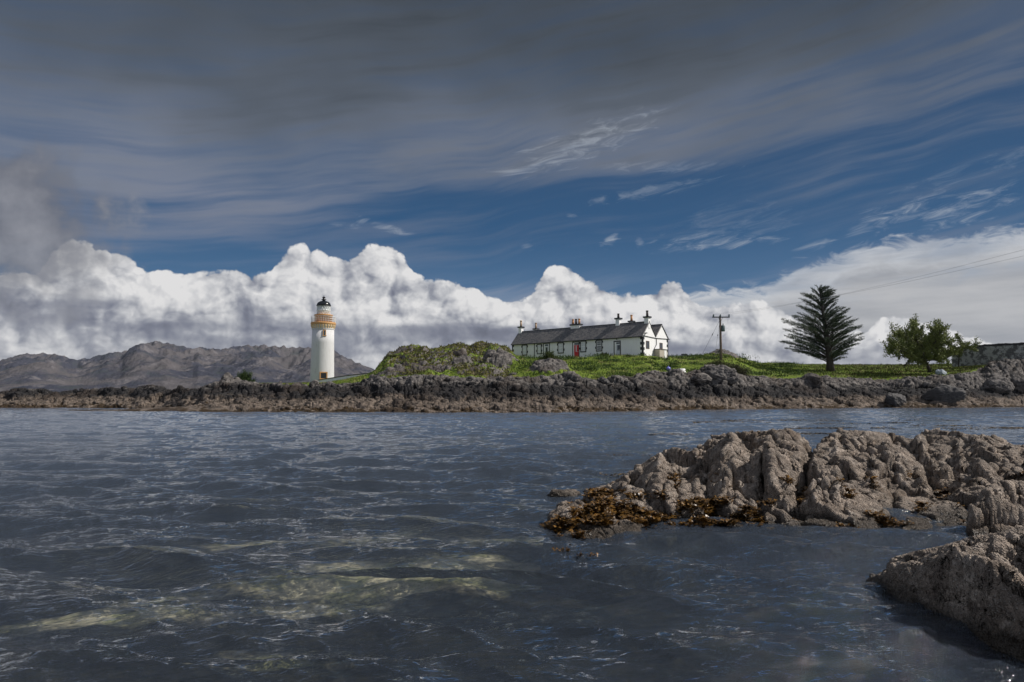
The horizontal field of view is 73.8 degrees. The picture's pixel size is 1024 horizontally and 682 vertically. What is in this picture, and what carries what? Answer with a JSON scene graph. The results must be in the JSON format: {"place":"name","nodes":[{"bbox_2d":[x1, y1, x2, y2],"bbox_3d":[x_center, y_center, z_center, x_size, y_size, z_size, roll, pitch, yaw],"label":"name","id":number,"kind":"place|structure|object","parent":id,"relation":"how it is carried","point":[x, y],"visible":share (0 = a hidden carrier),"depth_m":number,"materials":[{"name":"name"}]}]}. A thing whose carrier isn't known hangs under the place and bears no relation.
{"place":"outdoors","nodes":[
{"label":"outdoors","id":0,"kind":"place"},
{"bbox_2d":[0,341,373,391],"bbox_3d":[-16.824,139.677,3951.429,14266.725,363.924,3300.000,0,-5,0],"label":"hills","id":1,"kind":"structure","parent":0,"point":[167,365],"depth_m":3011.89,"materials":[{"name":"grey stone"}]},
{"bbox_2d":[0,435,1023,681],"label":"seabed","id":2,"kind":"structure","parent":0,"point":[686,657],"depth_m":7.22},
{"bbox_2d":[540,428,1023,599],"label":"rock outcrop","id":3,"kind":"object","parent":2,"relation":"on","point":[968,467],"visible":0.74,"depth_m":8.66,"materials":[{"name":"grey stone"}]},
{"bbox_2d":[539,470,1023,540],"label":"bladder wrack","id":4,"kind":"object","parent":3,"relation":"on","point":[602,502],"visible":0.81,"depth_m":8.17,"materials":[{"name":"brown plant"}]},
{"bbox_2d":[863,530,1023,681],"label":"rock outcrop","id":5,"kind":"object","parent":2,"relation":"in","point":[974,585],"visible":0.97,"depth_m":4.59,"materials":[{"name":"grey stone"}]},
{"bbox_2d":[966,479,1023,537],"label":"rock outcrop","id":6,"kind":"object","parent":2,"relation":"on","point":[998,507],"visible":0.23,"depth_m":7.27,"materials":[{"name":"grey stone"}]},
{"bbox_2d":[0,407,1023,681],"bbox_3d":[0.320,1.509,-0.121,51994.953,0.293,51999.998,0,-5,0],"label":"water","id":7,"kind":"structure","parent":0,"point":[148,421],"depth_m":11.52,"materials":[{"name":"blue liquid"}]},
{"bbox_2d":[547,489,581,503],"bbox_3d":[0.794,2.360,10.282,0.548,0.245,0.318,0,-5,0],"label":"half drowned rock","id":8,"kind":"object","parent":7,"relation":"in","point":[554,494],"visible":0.67,"depth_m":10.20,"materials":[{"name":"grey stone"}]},
{"bbox_2d":[552,447,692,556],"bbox_3d":[2.425,2.522,13.078,3.857,0.048,14.066,-1,-5,17],"label":"bladder wrack","id":9,"kind":"object","parent":7,"relation":"on","point":[581,554],"visible":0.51,"depth_m":6.58,"materials":[{"name":"brown plant"}]},
{"bbox_2d":[600,419,1023,475],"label":"floating kelp","id":10,"kind":"object","parent":7,"relation":"on","point":[728,420],"visible":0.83,"depth_m":31.46},
{"bbox_2d":[0,341,1023,453],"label":"ground","id":11,"kind":"structure","parent":0,"point":[554,392],"depth_m":71.75,"materials":[{"name":"grey stone"}]},
{"bbox_2d":[221,372,233,379],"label":"boulder","id":12,"kind":"object","parent":11,"relation":"on","point":[226,375],"visible":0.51,"depth_m":79.23,"materials":[{"name":"stone"}]},
{"bbox_2d":[237,369,255,381],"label":"bush","id":13,"kind":"object","parent":11,"relation":"on","point":[243,375],"visible":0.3,"depth_m":91.75,"materials":[{"name":"green plant"}]},
{"bbox_2d":[310,297,335,381],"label":"lighthouse","id":14,"kind":"object","parent":11,"relation":"on","point":[323,325],"visible":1,"depth_m":151.42,"materials":[{"name":"paint"}]},
{"bbox_2d":[319,372,327,378],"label":"doorway","id":15,"kind":"structure","parent":14,"relation":"in","point":[323,375],"depth_m":150.41,"materials":[{"name":"paint"}]},
{"bbox_2d":[318,373,367,381],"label":"boundary wall","id":16,"kind":"structure","parent":11,"relation":"on","point":[336,378],"depth_m":143.84,"materials":[{"name":"stone"}]},
{"bbox_2d":[453,348,466,355],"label":"boulder","id":17,"kind":"object","parent":11,"relation":"on","point":[461,351],"visible":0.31,"depth_m":97.57,"materials":[{"name":"stone"}]},
{"bbox_2d":[483,349,496,360],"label":"boulder","id":18,"kind":"object","parent":11,"relation":"on","point":[489,353],"visible":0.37,"depth_m":87.61,"materials":[{"name":"stone"}]},
{"bbox_2d":[537,350,559,359],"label":"evergreen shrub","id":19,"kind":"object","parent":11,"relation":"on","point":[549,354],"visible":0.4,"depth_m":87.80,"materials":[{"name":"green plant"}]},
{"bbox_2d":[554,359,567,364],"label":"boulder","id":20,"kind":"object","parent":11,"relation":"on","point":[561,361],"visible":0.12,"depth_m":81.58,"materials":[{"name":"stone"}]},
{"bbox_2d":[511,310,669,357],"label":"cottage","id":21,"kind":"structure","parent":11,"relation":"on","point":[645,336],"depth_m":106.29,"materials":[{"name":"paint"}]},
{"bbox_2d":[521,345,527,355],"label":"window","id":22,"kind":"structure","parent":21,"relation":"in","point":[524,351],"depth_m":115.17,"materials":[{"name":"white glass"}]},
{"bbox_2d":[536,344,541,353],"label":"window","id":23,"kind":"structure","parent":21,"relation":"in","point":[539,346],"depth_m":113.08,"materials":[{"name":"white glass"}]},
{"bbox_2d":[543,343,549,354],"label":"doorway","id":24,"kind":"structure","parent":21,"relation":"in","point":[546,346],"depth_m":112.12,"materials":[{"name":"black paint"}]},
{"bbox_2d":[557,342,564,353],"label":"window","id":25,"kind":"structure","parent":21,"relation":"in","point":[560,345],"depth_m":110.15,"materials":[{"name":"white glass"}]},
{"bbox_2d":[572,341,579,356],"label":"doorway","id":26,"kind":"structure","parent":21,"relation":"in","point":[575,345],"depth_m":108.18,"materials":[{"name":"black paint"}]},
{"bbox_2d":[579,341,586,351],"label":"window","id":27,"kind":"structure","parent":21,"relation":"in","point":[583,347],"depth_m":107.26,"materials":[{"name":"white glass"}]},
{"bbox_2d":[595,340,602,351],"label":"window","id":28,"kind":"structure","parent":21,"relation":"in","point":[599,347],"depth_m":105.31,"materials":[{"name":"grey glass"}]},
{"bbox_2d":[614,341,620,354],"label":"doorway","id":29,"kind":"structure","parent":21,"relation":"in","point":[617,344],"depth_m":103.08,"materials":[{"name":"black paint"}]},
{"bbox_2d":[599,376,609,384],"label":"boulder","id":30,"kind":"object","parent":11,"relation":"on","point":[603,380],"visible":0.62,"depth_m":72.99,"materials":[{"name":"stone"}]},
{"bbox_2d":[257,341,985,383],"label":"heather","id":31,"kind":"object","parent":11,"relation":"on","point":[872,368],"visible":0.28,"depth_m":103.51,"materials":[{"name":"plant"}]},
{"bbox_2d":[267,341,983,384],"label":"grass","id":32,"kind":"structure","parent":11,"relation":"on","point":[588,360],"depth_m":100.40,"materials":[{"name":"green plant"}]},
{"bbox_2d":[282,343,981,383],"bbox_3d":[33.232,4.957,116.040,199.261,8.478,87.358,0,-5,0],"label":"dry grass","id":33,"kind":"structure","parent":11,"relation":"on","point":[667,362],"depth_m":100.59,"materials":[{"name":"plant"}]},
{"bbox_2d":[644,377,664,383],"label":"boulder","id":34,"kind":"object","parent":11,"relation":"on","point":[655,380],"visible":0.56,"depth_m":75.44,"materials":[{"name":"stone"}]},
{"bbox_2d":[510,352,821,377],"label":"rushes","id":35,"kind":"object","parent":11,"relation":"on","point":[781,364],"visible":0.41,"depth_m":93.77,"materials":[{"name":"green plant"}]},
{"bbox_2d":[691,373,712,383],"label":"boulder","id":36,"kind":"object","parent":11,"relation":"on","point":[697,378],"visible":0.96,"depth_m":77.23,"materials":[{"name":"stone"}]},
{"bbox_2d":[704,359,733,366],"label":"gorse bush","id":37,"kind":"object","parent":11,"relation":"on","point":[719,361],"visible":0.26,"depth_m":91.77,"materials":[{"name":"green plant"}]},
{"bbox_2d":[711,314,729,359],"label":"power pole","id":38,"kind":"object","parent":11,"relation":"on","point":[721,328],"visible":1,"depth_m":98.30,"materials":[{"name":"brown wood"}]},
{"bbox_2d":[721,256,1020,313],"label":"power line","id":39,"kind":"object","parent":38,"relation":"attached to","point":[883,286],"visible":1,"depth_m":65.77,"materials":[{"name":"metal"}]},
{"bbox_2d":[735,250,1020,313],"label":"power line","id":40,"kind":"object","parent":38,"relation":"attached to","point":[880,285],"visible":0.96,"depth_m":67.49,"materials":[{"name":"metal"}]},
{"bbox_2d":[703,365,739,384],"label":"boulder","id":41,"kind":"object","parent":11,"relation":"on","point":[724,372],"visible":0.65,"depth_m":77.84,"materials":[{"name":"stone"}]},
{"bbox_2d":[729,363,751,376],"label":"gorse bush","id":42,"kind":"object","parent":11,"relation":"on","point":[740,370],"visible":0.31,"depth_m":85.46,"materials":[{"name":"green plant"}]},
{"bbox_2d":[806,373,822,385],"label":"boulder","id":43,"kind":"object","parent":11,"relation":"on","point":[816,379],"visible":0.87,"depth_m":86.00,"materials":[{"name":"stone"}]},
{"bbox_2d":[778,285,863,371],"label":"spruce tree","id":44,"kind":"object","parent":11,"relation":"on","point":[825,336],"visible":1,"depth_m":105.03,"materials":[{"name":"green plant"}]},
{"bbox_2d":[884,392,906,406],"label":"boulder","id":45,"kind":"object","parent":11,"relation":"on","point":[896,400],"visible":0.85,"depth_m":83.68,"materials":[{"name":"stone"}]},
{"bbox_2d":[880,330,923,366],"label":"sycamore tree","id":46,"kind":"object","parent":11,"relation":"on","point":[907,362],"visible":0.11,"depth_m":104.94,"materials":[{"name":"green plant"}]},
{"bbox_2d":[883,313,959,371],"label":"sycamore tree","id":47,"kind":"object","parent":11,"relation":"on","point":[926,348],"visible":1,"depth_m":100.37,"materials":[{"name":"green plant"}]},
{"bbox_2d":[935,369,946,374],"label":"boulder","id":48,"kind":"object","parent":11,"relation":"on","point":[940,371],"visible":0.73,"depth_m":98.59,"materials":[{"name":"stone"}]},
{"bbox_2d":[921,384,966,403],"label":"boulder","id":49,"kind":"object","parent":11,"relation":"on","point":[946,393],"visible":0.98,"depth_m":84.88,"materials":[{"name":"stone"}]},
{"bbox_2d":[945,331,982,366],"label":"sycamore tree","id":50,"kind":"object","parent":11,"relation":"on","point":[959,340],"visible":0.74,"depth_m":106.11,"materials":[{"name":"green plant"}]},
{"bbox_2d":[951,342,1023,366],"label":"drystone wall","id":51,"kind":"structure","parent":11,"relation":"on","point":[984,354],"depth_m":106.64,"materials":[{"name":"stone"}]},
{"bbox_2d":[983,375,1014,392],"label":"boulder","id":52,"kind":"object","parent":11,"relation":"on","point":[999,384],"visible":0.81,"depth_m":92.01,"materials":[{"name":"stone"}]},
{"bbox_2d":[1011,377,1023,392],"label":"boulder","id":53,"kind":"object","parent":11,"relation":"on","point":[1018,382],"visible":0.69,"depth_m":93.89,"materials":[{"name":"stone"}]},
{"bbox_2d":[0,0,1023,369],"label":"sky","id":54,"kind":"structure","parent":0,"point":[192,174],"materials":[{"name":"blue"}]}
]}

